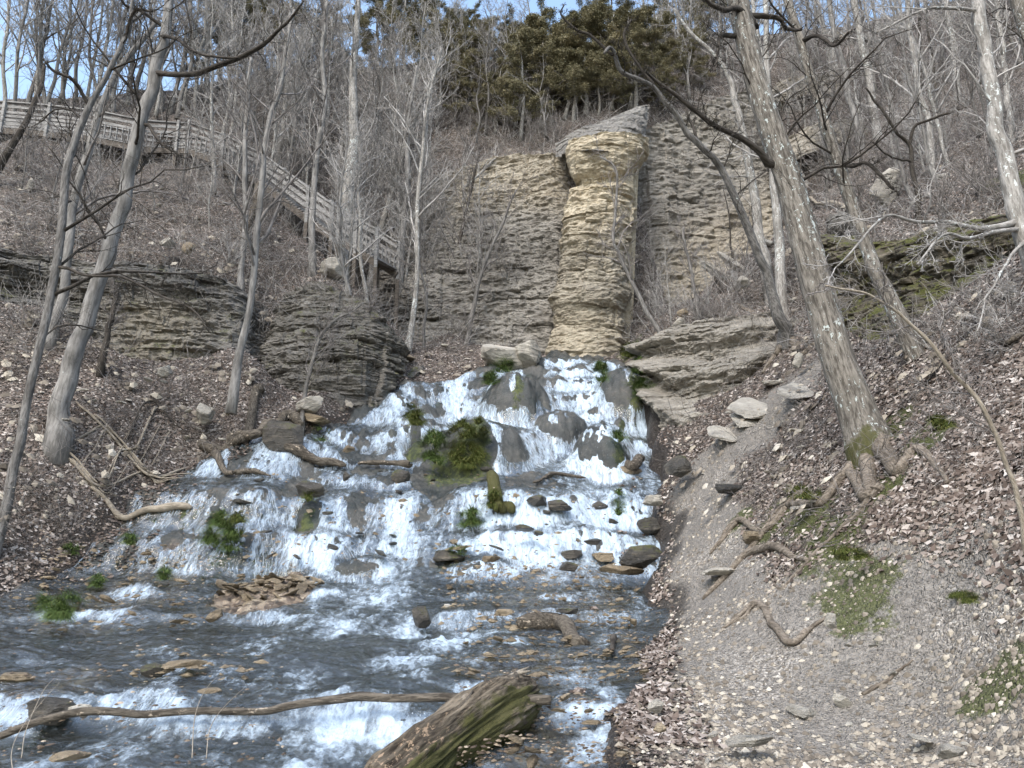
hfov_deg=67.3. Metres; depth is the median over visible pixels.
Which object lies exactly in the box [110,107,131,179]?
bare tree
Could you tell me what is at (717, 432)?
stone
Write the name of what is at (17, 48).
bare tree
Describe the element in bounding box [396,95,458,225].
bare tree
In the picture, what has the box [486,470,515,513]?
mossy log
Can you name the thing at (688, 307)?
bush
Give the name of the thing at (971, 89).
bare tree
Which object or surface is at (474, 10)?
cedar tree
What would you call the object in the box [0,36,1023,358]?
dry brush
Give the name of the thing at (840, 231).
rock ledge
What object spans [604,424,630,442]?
grass tuft
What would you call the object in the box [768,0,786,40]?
bare tree
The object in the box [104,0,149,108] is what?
bare tree
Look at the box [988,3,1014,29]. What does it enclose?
bare tree
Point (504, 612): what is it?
stone
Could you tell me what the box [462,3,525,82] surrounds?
cedar tree
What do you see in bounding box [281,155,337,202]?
bush
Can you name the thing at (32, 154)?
bare tree
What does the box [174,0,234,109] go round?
bare tree
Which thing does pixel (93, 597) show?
stone
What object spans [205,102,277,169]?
bush
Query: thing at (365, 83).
bare tree
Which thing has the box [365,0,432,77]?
cedar tree
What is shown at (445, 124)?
bush
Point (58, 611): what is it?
grass tuft
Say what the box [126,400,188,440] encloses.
fallen branch
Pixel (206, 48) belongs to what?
bare tree
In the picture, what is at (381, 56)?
bare tree
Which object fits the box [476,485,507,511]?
grass tuft
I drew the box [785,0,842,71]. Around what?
bare tree
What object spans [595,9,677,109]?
cedar tree
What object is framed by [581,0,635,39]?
cedar tree
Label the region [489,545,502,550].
stone
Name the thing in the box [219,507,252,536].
grass tuft
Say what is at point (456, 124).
bush
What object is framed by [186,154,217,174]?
bush
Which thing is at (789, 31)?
bare tree
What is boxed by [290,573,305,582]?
flat stone
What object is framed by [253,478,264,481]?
stone
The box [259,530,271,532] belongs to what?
stone
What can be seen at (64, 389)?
bare tree
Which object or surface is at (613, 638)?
wet bark
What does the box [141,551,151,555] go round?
stone
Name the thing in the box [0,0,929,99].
sky
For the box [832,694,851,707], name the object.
stone
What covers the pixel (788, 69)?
bare tree
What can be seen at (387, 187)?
bush
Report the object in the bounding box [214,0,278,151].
bare tree
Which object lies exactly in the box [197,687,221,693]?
stone
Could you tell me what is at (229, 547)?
grass tuft
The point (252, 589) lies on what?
flat stone
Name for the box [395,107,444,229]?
bare tree
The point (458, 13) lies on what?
cedar tree
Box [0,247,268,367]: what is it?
rock ledge
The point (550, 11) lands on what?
cedar tree
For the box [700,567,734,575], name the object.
stone
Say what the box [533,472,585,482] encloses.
driftwood sticks
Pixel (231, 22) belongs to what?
bare tree
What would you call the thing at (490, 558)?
stone
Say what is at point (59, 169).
bare tree
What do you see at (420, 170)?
bare tree
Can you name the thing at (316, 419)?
stone
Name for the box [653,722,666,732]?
stone
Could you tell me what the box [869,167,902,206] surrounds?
boulder
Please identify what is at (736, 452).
brown brush
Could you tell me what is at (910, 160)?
bare tree
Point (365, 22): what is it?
cedar tree
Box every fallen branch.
[68,448,170,486]
[70,429,129,493]
[75,401,189,483]
[75,412,174,480]
[94,414,190,478]
[105,406,158,485]
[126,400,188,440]
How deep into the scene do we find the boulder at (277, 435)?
16.90 m
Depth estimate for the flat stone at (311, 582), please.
12.80 m
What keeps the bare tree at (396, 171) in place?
on the ground
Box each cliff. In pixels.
[379,152,571,354]
[637,87,787,306]
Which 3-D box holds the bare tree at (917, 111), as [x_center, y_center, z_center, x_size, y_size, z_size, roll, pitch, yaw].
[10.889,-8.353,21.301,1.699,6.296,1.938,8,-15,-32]
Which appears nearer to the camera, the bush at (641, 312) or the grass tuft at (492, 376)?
the grass tuft at (492, 376)
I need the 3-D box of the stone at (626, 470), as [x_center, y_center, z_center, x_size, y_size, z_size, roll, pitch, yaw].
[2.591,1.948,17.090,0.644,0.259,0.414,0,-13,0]
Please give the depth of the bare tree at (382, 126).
34.98 m
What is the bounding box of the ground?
[0,0,1023,767]
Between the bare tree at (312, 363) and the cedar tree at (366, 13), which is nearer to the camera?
the bare tree at (312, 363)
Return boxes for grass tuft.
[28,586,89,623]
[63,540,81,554]
[83,572,108,587]
[116,531,139,545]
[151,565,173,580]
[191,522,229,547]
[201,504,235,528]
[212,522,241,552]
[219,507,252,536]
[295,477,318,503]
[314,423,331,441]
[399,400,427,426]
[416,426,449,467]
[439,415,493,469]
[447,542,469,555]
[452,501,489,528]
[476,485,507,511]
[479,368,500,385]
[487,357,519,372]
[591,359,611,382]
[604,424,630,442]
[608,485,630,515]
[615,341,634,356]
[628,354,660,399]
[783,480,824,499]
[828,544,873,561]
[925,411,959,430]
[945,586,981,605]
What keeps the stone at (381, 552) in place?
in the water
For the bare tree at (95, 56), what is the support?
on the ground
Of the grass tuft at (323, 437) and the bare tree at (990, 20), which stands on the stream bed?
the grass tuft at (323, 437)
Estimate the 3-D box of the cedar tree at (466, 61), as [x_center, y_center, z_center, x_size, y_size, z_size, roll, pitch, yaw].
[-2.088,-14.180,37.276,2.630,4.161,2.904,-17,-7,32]
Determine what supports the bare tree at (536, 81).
on the ground
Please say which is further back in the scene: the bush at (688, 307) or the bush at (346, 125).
the bush at (346, 125)
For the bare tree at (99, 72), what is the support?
on the ground
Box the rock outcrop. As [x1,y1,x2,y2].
[259,281,410,408]
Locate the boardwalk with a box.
[0,98,399,330]
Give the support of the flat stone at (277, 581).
on the flat stone at (276, 587)
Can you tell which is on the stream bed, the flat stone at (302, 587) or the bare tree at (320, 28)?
the flat stone at (302, 587)
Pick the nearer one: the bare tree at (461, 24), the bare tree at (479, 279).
the bare tree at (479, 279)
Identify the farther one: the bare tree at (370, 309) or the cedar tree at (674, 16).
the cedar tree at (674, 16)
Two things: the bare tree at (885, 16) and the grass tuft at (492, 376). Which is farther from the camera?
the bare tree at (885, 16)
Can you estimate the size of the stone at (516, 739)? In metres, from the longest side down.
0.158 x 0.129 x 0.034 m
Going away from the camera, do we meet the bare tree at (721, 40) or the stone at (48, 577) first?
the stone at (48, 577)
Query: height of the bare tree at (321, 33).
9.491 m
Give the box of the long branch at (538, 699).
[0,692,551,739]
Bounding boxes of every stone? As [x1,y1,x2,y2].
[0,672,34,681]
[25,178,34,190]
[39,576,55,578]
[48,750,91,761]
[57,628,68,630]
[68,704,91,718]
[87,594,99,601]
[99,595,115,603]
[128,610,136,615]
[140,663,165,677]
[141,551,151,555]
[143,377,152,381]
[157,365,172,378]
[159,237,175,248]
[161,659,207,668]
[169,619,190,623]
[173,578,186,581]
[181,242,194,254]
[183,614,195,617]
[196,403,215,424]
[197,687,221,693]
[205,608,222,622]
[215,579,230,589]
[216,590,224,594]
[224,586,238,589]
[232,499,251,503]
[241,594,251,601]
[242,584,258,588]
[245,586,258,591]
[245,592,255,599]
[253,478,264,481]
[254,579,264,583]
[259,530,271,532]
[268,572,276,582]
[268,578,280,584]
[273,583,284,589]
[275,586,289,592]
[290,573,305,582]
[295,481,324,497]
[295,582,307,594]
[296,396,323,413]
[304,413,331,425]
[306,580,315,584]
[310,576,323,581]
[322,511,333,514]
[327,543,337,549]
[343,445,354,452]
[343,471,349,480]
[375,549,386,556]
[390,469,409,482]
[406,355,416,360]
[412,606,430,628]
[433,550,463,560]
[448,545,470,549]
[468,667,479,672]
[480,466,493,471]
[482,556,499,561]
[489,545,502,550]
[492,636,503,641]
[494,609,514,615]
[506,744,521,754]
[508,734,523,744]
[515,524,533,531]
[524,747,542,753]
[526,495,546,505]
[526,650,534,654]
[526,754,538,767]
[533,530,542,534]
[548,500,571,510]
[551,708,564,711]
[556,608,578,613]
[559,561,577,571]
[559,693,570,701]
[561,550,582,558]
[581,720,601,724]
[584,538,600,544]
[592,501,607,509]
[592,552,613,561]
[608,518,618,523]
[616,750,629,756]
[620,466,641,474]
[630,618,636,624]
[637,517,660,533]
[639,669,648,673]
[642,495,662,505]
[647,699,663,713]
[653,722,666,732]
[671,317,684,326]
[677,308,687,316]
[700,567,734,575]
[707,425,736,441]
[708,731,717,736]
[714,484,742,493]
[725,734,773,746]
[727,397,767,418]
[729,412,758,427]
[737,276,750,288]
[742,531,760,543]
[760,380,781,385]
[765,239,773,246]
[776,382,814,399]
[786,703,816,718]
[792,352,803,368]
[823,613,835,628]
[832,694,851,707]
[845,722,852,726]
[849,743,856,748]
[888,670,896,674]
[908,733,933,742]
[937,743,965,758]
[965,761,977,767]
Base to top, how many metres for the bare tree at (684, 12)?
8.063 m
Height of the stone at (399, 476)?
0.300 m
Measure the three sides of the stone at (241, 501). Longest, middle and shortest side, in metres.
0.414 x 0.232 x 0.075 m
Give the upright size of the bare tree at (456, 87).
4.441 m
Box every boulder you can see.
[26,697,75,725]
[262,420,303,451]
[320,257,348,280]
[481,344,523,369]
[515,340,540,366]
[599,564,643,574]
[619,545,662,568]
[663,455,692,477]
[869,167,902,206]
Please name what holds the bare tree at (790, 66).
on the ground
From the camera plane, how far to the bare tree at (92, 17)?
32.53 m
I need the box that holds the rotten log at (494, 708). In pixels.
[364,666,542,767]
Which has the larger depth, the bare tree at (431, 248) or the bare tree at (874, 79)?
the bare tree at (874, 79)
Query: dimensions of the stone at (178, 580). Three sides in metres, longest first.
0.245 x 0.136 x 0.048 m
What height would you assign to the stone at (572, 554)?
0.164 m
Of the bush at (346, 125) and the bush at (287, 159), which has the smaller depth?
the bush at (287, 159)
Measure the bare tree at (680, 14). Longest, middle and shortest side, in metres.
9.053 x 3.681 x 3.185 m
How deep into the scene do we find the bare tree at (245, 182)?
23.52 m
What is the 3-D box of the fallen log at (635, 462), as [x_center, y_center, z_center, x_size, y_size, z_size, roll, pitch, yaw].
[2.843,1.785,17.455,0.285,0.488,1.265,-6,-14,24]
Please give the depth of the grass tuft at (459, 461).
17.07 m
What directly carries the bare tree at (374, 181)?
on the ground
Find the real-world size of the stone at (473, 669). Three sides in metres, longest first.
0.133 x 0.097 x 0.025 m
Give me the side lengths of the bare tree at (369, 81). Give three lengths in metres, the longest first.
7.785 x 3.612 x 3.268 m
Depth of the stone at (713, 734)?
5.56 m
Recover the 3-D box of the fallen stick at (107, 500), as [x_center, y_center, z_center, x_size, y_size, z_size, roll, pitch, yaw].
[-7.843,2.303,14.854,0.641,0.648,0.105,1,-13,-4]
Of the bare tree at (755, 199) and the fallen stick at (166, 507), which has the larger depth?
the bare tree at (755, 199)
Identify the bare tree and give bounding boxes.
[0,0,33,110]
[0,0,69,114]
[0,0,75,112]
[0,0,233,558]
[0,65,54,173]
[1,0,90,111]
[1,98,44,188]
[13,0,116,113]
[14,0,74,111]
[15,0,195,350]
[15,104,46,166]
[29,0,92,102]
[39,0,310,464]
[42,93,80,212]
[43,0,105,100]
[49,0,134,103]
[54,0,114,102]
[61,111,108,180]
[66,0,122,106]
[74,0,139,117]
[87,116,121,209]
[95,0,157,104]
[95,274,137,377]
[97,0,154,111]
[104,0,146,94]
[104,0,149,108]
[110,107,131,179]
[114,0,219,111]
[126,0,174,99]
[133,0,182,82]
[142,123,175,211]
[144,0,202,117]
[147,0,229,114]
[151,0,223,120]
[160,0,220,118]
[165,86,201,188]
[167,0,253,194]
[171,0,203,86]
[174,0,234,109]
[178,0,246,102]
[184,87,217,178]
[187,0,230,92]
[188,117,231,225]
[193,0,275,150]
[194,2,245,92]
[195,12,288,291]
[198,0,344,414]
[201,36,273,201]
[203,0,269,159]
[210,0,257,125]
[213,0,259,83]
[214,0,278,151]
[221,0,265,92]
[222,104,254,205]
[228,11,275,140]
[237,0,300,142]
[238,0,282,128]
[240,180,263,246]
[249,141,276,203]
[251,0,326,134]
[252,0,287,77]
[252,0,333,164]
[253,2,308,180]
[258,13,334,181]
[259,5,333,159]
[260,1,316,91]
[263,0,319,168]
[263,0,364,277]
[270,29,335,185]
[270,135,289,199]
[273,12,317,165]
[275,0,360,141]
[280,58,328,192]
[287,49,337,164]
[296,0,397,281]
[297,0,320,62]
[299,0,353,86]
[300,284,384,431]
[301,87,393,295]
[302,0,360,122]
[303,0,363,158]
[308,0,349,90]
[312,16,364,129]
[314,89,391,301]
[318,85,396,278]
[320,31,460,290]
[321,0,368,118]
[323,108,398,293]
[323,114,377,198]
[324,12,350,118]
[325,104,368,209]
[333,7,405,173]
[337,50,399,180]
[340,102,387,237]
[344,38,395,171]
[348,108,443,254]
[348,287,382,324]
[356,125,434,260]
[356,135,411,238]
[357,0,418,114]
[357,40,437,188]
[357,42,386,139]
[358,43,401,185]
[362,40,447,294]
[364,24,445,192]
[369,165,439,284]
[369,167,420,278]
[373,11,437,125]
[374,162,462,348]
[378,14,482,353]
[393,17,444,131]
[393,195,449,301]
[394,182,422,254]
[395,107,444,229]
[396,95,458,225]
[400,150,436,231]
[405,0,445,135]
[407,0,465,127]
[413,196,454,260]
[419,47,440,129]
[420,22,440,109]
[425,131,481,258]
[426,0,487,98]
[429,139,506,219]
[429,178,458,242]
[431,0,480,115]
[440,45,469,128]
[440,150,478,224]
[446,166,537,344]
[447,0,504,135]
[449,48,501,143]
[456,190,505,289]
[460,150,504,271]
[471,0,509,121]
[485,180,513,228]
[487,0,525,77]
[499,11,527,73]
[501,46,552,137]
[513,0,529,74]
[558,3,815,372]
[578,133,661,332]
[636,220,663,297]
[640,0,682,100]
[643,0,949,695]
[644,0,675,102]
[647,0,771,306]
[648,0,682,60]
[654,230,679,319]
[658,211,705,319]
[671,0,686,40]
[672,0,705,64]
[672,0,725,99]
[683,0,708,52]
[690,243,713,316]
[691,0,721,80]
[696,0,740,93]
[697,0,840,317]
[700,0,729,75]
[701,0,807,188]
[704,183,745,263]
[707,1,729,78]
[707,9,735,73]
[714,187,737,233]
[720,1,744,90]
[732,197,754,276]
[734,112,765,172]
[746,0,933,363]
[756,0,781,54]
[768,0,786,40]
[776,15,821,109]
[777,0,813,72]
[780,2,826,46]
[782,41,802,131]
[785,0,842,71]
[789,22,822,127]
[792,0,852,70]
[793,0,830,63]
[797,0,970,179]
[797,54,848,192]
[799,0,846,85]
[802,0,1023,335]
[803,0,874,149]
[809,30,866,173]
[809,65,854,187]
[823,0,895,139]
[832,0,852,43]
[832,0,879,89]
[833,25,871,142]
[835,0,895,60]
[838,8,896,95]
[839,0,883,74]
[846,0,903,64]
[852,20,949,207]
[856,33,911,167]
[861,0,941,188]
[861,77,966,219]
[864,0,993,165]
[864,12,908,84]
[866,0,899,54]
[882,0,897,37]
[883,0,945,87]
[884,60,928,174]
[904,4,950,92]
[917,0,1021,142]
[919,0,966,97]
[921,55,958,151]
[933,0,944,59]
[937,0,953,64]
[940,0,1018,137]
[940,44,969,121]
[941,3,993,83]
[944,1,1005,162]
[949,0,988,76]
[956,0,1008,42]
[970,0,1023,60]
[971,0,1023,132]
[987,0,1023,66]
[988,0,1010,77]
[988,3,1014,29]
[993,38,1023,115]
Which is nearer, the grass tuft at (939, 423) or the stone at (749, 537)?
the grass tuft at (939, 423)
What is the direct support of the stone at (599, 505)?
on the stream bed
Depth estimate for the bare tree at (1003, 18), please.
30.70 m
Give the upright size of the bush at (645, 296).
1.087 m
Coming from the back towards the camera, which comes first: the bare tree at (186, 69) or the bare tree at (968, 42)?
the bare tree at (186, 69)
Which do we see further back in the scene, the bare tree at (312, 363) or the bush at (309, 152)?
the bush at (309, 152)
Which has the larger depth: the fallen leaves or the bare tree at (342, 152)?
the bare tree at (342, 152)
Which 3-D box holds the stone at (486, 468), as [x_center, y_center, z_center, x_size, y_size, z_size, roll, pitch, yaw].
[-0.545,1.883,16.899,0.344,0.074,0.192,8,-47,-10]
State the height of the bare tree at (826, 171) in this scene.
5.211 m
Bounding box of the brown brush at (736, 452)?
[0,42,1023,546]
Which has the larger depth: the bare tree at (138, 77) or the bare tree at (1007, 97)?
the bare tree at (138, 77)
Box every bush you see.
[0,119,52,170]
[8,220,55,254]
[38,194,76,229]
[46,181,111,233]
[69,173,95,194]
[83,183,114,221]
[105,130,163,160]
[106,132,129,158]
[147,233,181,264]
[150,156,206,196]
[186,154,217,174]
[198,134,231,171]
[200,214,266,263]
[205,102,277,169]
[218,136,274,182]
[218,157,328,222]
[232,150,286,187]
[249,203,288,235]
[254,130,335,187]
[258,121,333,181]
[263,177,336,225]
[278,190,317,230]
[279,113,322,157]
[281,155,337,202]
[310,141,378,197]
[329,103,368,143]
[361,151,387,189]
[376,169,415,209]
[379,278,418,306]
[381,220,438,252]
[384,247,440,279]
[404,251,458,277]
[417,96,453,130]
[433,294,489,338]
[435,96,462,127]
[436,239,458,276]
[442,110,492,149]
[457,101,483,128]
[461,245,521,285]
[470,99,489,120]
[472,103,500,130]
[488,101,520,130]
[490,245,516,275]
[491,88,541,128]
[494,255,558,281]
[522,104,555,142]
[528,105,557,136]
[536,97,575,140]
[632,294,653,325]
[634,279,663,307]
[643,268,692,314]
[643,282,678,315]
[671,285,758,323]
[675,288,714,317]
[689,285,739,322]
[699,244,758,289]
[707,246,765,290]
[746,126,763,149]
[773,23,814,60]
[780,44,797,64]
[786,82,834,125]
[795,126,844,169]
[810,147,919,209]
[818,58,863,98]
[838,106,888,160]
[864,136,906,172]
[873,112,946,147]
[874,24,912,58]
[876,98,961,163]
[901,156,995,215]
[928,126,1017,198]
[940,64,982,104]
[950,125,1023,205]
[981,86,1023,139]
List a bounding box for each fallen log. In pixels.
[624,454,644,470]
[809,196,846,211]
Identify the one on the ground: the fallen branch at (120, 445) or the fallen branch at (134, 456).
the fallen branch at (120, 445)
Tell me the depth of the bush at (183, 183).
26.05 m
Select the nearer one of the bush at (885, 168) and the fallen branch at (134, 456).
the fallen branch at (134, 456)
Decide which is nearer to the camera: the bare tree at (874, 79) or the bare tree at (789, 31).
the bare tree at (874, 79)
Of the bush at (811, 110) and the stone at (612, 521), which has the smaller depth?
the stone at (612, 521)
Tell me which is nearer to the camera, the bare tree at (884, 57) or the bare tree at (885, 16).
the bare tree at (884, 57)
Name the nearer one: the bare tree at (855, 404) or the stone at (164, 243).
the bare tree at (855, 404)
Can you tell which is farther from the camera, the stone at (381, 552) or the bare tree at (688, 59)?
the bare tree at (688, 59)
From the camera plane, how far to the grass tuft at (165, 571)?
12.58 m
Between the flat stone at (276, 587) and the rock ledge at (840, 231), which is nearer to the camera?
the flat stone at (276, 587)
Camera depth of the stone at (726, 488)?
12.89 m
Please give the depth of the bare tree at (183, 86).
34.10 m
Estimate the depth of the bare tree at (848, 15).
41.48 m
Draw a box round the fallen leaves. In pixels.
[610,361,1023,767]
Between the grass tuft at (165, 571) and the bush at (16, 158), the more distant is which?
the bush at (16, 158)
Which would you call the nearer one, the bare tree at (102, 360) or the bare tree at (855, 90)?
the bare tree at (102, 360)
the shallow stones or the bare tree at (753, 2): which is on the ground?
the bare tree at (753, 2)
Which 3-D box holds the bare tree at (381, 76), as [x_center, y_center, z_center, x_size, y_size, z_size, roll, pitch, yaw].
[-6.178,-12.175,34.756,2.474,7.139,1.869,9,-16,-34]
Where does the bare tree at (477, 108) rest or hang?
on the ground
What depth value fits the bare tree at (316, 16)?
35.09 m
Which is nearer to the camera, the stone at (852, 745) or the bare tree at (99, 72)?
the stone at (852, 745)
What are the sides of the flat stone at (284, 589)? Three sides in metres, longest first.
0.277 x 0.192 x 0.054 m
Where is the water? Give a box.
[0,353,671,767]
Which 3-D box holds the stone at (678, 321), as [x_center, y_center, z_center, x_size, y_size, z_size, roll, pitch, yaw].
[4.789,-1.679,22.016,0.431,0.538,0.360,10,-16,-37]
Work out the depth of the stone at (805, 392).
14.41 m
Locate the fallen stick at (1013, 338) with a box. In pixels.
[981,322,1023,345]
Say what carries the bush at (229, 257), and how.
on the ground
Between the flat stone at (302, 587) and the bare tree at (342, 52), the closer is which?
the flat stone at (302, 587)
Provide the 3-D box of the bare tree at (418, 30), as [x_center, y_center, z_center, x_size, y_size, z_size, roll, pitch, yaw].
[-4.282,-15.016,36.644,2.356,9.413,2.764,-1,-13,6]
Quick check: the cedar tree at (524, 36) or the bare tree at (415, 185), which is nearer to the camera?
the bare tree at (415, 185)
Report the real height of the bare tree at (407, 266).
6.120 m
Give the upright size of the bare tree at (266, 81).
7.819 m
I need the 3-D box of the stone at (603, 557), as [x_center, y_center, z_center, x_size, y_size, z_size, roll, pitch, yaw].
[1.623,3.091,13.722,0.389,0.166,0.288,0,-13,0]
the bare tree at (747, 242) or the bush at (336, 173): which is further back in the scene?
the bush at (336, 173)
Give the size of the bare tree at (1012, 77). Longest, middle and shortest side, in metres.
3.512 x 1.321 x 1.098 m
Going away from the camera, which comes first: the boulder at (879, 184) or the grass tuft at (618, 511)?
the grass tuft at (618, 511)
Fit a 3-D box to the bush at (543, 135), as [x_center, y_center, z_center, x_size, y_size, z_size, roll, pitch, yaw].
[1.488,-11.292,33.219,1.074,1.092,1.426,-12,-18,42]
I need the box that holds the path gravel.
[603,289,1023,767]
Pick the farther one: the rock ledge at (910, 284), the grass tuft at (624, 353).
the grass tuft at (624, 353)
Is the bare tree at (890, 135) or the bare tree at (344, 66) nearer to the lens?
the bare tree at (890, 135)
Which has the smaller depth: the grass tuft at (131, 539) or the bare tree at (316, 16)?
the grass tuft at (131, 539)
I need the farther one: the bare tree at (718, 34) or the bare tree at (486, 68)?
the bare tree at (718, 34)
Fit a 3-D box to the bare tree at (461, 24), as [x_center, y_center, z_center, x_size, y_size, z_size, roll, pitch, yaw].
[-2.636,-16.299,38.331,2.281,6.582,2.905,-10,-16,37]
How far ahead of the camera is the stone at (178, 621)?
10.48 m
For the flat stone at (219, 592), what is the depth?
12.37 m
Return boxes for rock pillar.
[545,131,649,356]
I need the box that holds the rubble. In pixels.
[0,142,1023,521]
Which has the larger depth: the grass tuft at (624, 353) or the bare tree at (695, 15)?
the bare tree at (695, 15)
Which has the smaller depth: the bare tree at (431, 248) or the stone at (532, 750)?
the stone at (532, 750)
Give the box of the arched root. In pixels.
[357,460,412,467]
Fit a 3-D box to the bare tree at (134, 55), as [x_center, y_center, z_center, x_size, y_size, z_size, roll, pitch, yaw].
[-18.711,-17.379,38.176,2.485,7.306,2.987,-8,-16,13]
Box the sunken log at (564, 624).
[516,612,590,645]
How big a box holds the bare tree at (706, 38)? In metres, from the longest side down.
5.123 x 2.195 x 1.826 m
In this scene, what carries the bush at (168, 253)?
on the ground
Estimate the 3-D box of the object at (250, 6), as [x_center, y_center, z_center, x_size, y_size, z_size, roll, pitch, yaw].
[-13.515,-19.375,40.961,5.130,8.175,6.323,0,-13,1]
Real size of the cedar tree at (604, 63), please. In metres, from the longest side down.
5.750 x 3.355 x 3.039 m
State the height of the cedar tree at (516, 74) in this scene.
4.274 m
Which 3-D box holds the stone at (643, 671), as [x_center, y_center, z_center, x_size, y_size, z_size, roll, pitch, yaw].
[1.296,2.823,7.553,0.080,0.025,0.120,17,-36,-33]
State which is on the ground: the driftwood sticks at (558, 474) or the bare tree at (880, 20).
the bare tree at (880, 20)
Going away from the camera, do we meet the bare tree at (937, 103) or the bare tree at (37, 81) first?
the bare tree at (937, 103)
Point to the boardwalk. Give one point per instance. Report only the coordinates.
(377, 262)
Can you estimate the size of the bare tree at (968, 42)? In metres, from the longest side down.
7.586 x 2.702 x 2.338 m
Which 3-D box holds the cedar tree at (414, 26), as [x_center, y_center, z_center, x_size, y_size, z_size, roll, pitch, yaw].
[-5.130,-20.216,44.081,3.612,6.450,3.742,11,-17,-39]
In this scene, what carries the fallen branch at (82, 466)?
on the ground
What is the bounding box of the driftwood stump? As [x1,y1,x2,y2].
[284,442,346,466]
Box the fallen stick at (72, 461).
[70,458,97,488]
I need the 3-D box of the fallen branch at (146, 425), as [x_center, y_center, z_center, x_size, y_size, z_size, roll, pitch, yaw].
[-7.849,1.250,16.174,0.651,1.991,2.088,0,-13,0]
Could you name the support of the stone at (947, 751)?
on the ground
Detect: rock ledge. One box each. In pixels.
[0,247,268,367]
[345,365,424,402]
[555,104,649,156]
[623,310,804,429]
[773,69,857,102]
[788,115,868,158]
[820,214,1017,339]
[826,212,853,236]
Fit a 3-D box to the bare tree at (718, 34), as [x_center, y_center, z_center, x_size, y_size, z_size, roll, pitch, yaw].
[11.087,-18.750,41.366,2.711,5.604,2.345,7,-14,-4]
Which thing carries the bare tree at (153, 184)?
on the ground
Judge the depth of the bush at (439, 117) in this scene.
36.62 m
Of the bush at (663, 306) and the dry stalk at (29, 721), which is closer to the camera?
the dry stalk at (29, 721)
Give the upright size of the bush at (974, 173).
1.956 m
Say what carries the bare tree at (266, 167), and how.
on the ground
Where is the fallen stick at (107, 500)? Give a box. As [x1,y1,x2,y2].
[90,486,119,519]
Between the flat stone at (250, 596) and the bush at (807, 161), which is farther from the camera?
the bush at (807, 161)
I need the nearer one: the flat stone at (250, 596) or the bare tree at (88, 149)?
the flat stone at (250, 596)
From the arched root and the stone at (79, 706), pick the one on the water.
the arched root
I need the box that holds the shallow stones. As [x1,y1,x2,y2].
[9,469,645,687]
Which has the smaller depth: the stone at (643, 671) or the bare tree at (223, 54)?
the stone at (643, 671)
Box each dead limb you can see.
[197,409,303,452]
[208,384,270,475]
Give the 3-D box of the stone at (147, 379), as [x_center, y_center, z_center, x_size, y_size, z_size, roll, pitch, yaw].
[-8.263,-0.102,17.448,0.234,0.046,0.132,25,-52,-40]
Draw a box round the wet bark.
[609,633,616,653]
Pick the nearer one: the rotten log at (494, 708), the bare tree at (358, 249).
the rotten log at (494, 708)
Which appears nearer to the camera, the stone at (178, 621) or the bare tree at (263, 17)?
the stone at (178, 621)
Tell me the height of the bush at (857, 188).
1.940 m
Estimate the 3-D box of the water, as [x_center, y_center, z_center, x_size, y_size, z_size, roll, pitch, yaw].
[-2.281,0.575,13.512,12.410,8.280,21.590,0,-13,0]
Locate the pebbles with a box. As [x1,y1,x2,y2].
[0,474,663,766]
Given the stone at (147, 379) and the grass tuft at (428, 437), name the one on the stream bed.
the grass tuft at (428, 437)
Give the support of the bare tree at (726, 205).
on the ground
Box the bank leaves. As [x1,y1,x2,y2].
[2,443,670,692]
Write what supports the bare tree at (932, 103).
on the ground
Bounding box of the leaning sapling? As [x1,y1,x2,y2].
[805,262,1023,553]
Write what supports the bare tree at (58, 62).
on the ground
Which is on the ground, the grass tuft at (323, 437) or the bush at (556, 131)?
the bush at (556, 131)
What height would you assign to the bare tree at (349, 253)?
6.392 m
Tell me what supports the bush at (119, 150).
on the ground
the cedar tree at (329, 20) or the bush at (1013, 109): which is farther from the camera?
the cedar tree at (329, 20)
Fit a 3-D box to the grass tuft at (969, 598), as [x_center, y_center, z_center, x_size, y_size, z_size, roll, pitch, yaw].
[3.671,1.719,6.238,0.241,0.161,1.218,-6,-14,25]
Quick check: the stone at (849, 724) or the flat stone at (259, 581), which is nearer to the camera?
the stone at (849, 724)
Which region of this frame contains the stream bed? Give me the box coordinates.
[0,349,665,767]
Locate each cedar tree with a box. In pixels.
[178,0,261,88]
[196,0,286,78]
[259,0,365,85]
[302,0,348,65]
[340,5,375,66]
[346,0,407,71]
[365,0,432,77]
[390,0,449,68]
[400,8,480,119]
[424,9,491,102]
[431,0,482,51]
[438,33,490,110]
[443,48,499,123]
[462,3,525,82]
[464,0,497,45]
[466,15,501,79]
[468,67,513,135]
[478,0,558,112]
[485,23,561,141]
[489,12,583,128]
[491,58,550,128]
[496,13,537,80]
[500,16,592,126]
[529,16,602,119]
[536,0,604,67]
[540,9,610,121]
[543,2,638,114]
[578,37,632,114]
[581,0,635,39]
[581,4,641,109]
[587,4,683,107]
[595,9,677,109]
[603,0,643,65]
[639,12,688,100]
[644,0,714,46]
[649,11,681,72]
[674,15,716,90]
[700,0,762,42]
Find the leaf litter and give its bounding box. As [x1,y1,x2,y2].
[0,122,1023,748]
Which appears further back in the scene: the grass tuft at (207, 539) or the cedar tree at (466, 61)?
the cedar tree at (466, 61)
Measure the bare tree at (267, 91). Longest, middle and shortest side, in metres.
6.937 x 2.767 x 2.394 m
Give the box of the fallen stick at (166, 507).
[112,502,192,520]
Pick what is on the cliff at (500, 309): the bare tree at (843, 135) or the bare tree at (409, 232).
the bare tree at (409, 232)
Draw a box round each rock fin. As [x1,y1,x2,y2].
[698,261,730,281]
[716,251,744,270]
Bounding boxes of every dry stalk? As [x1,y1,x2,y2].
[11,683,58,767]
[21,680,52,758]
[191,675,222,758]
[206,689,242,758]

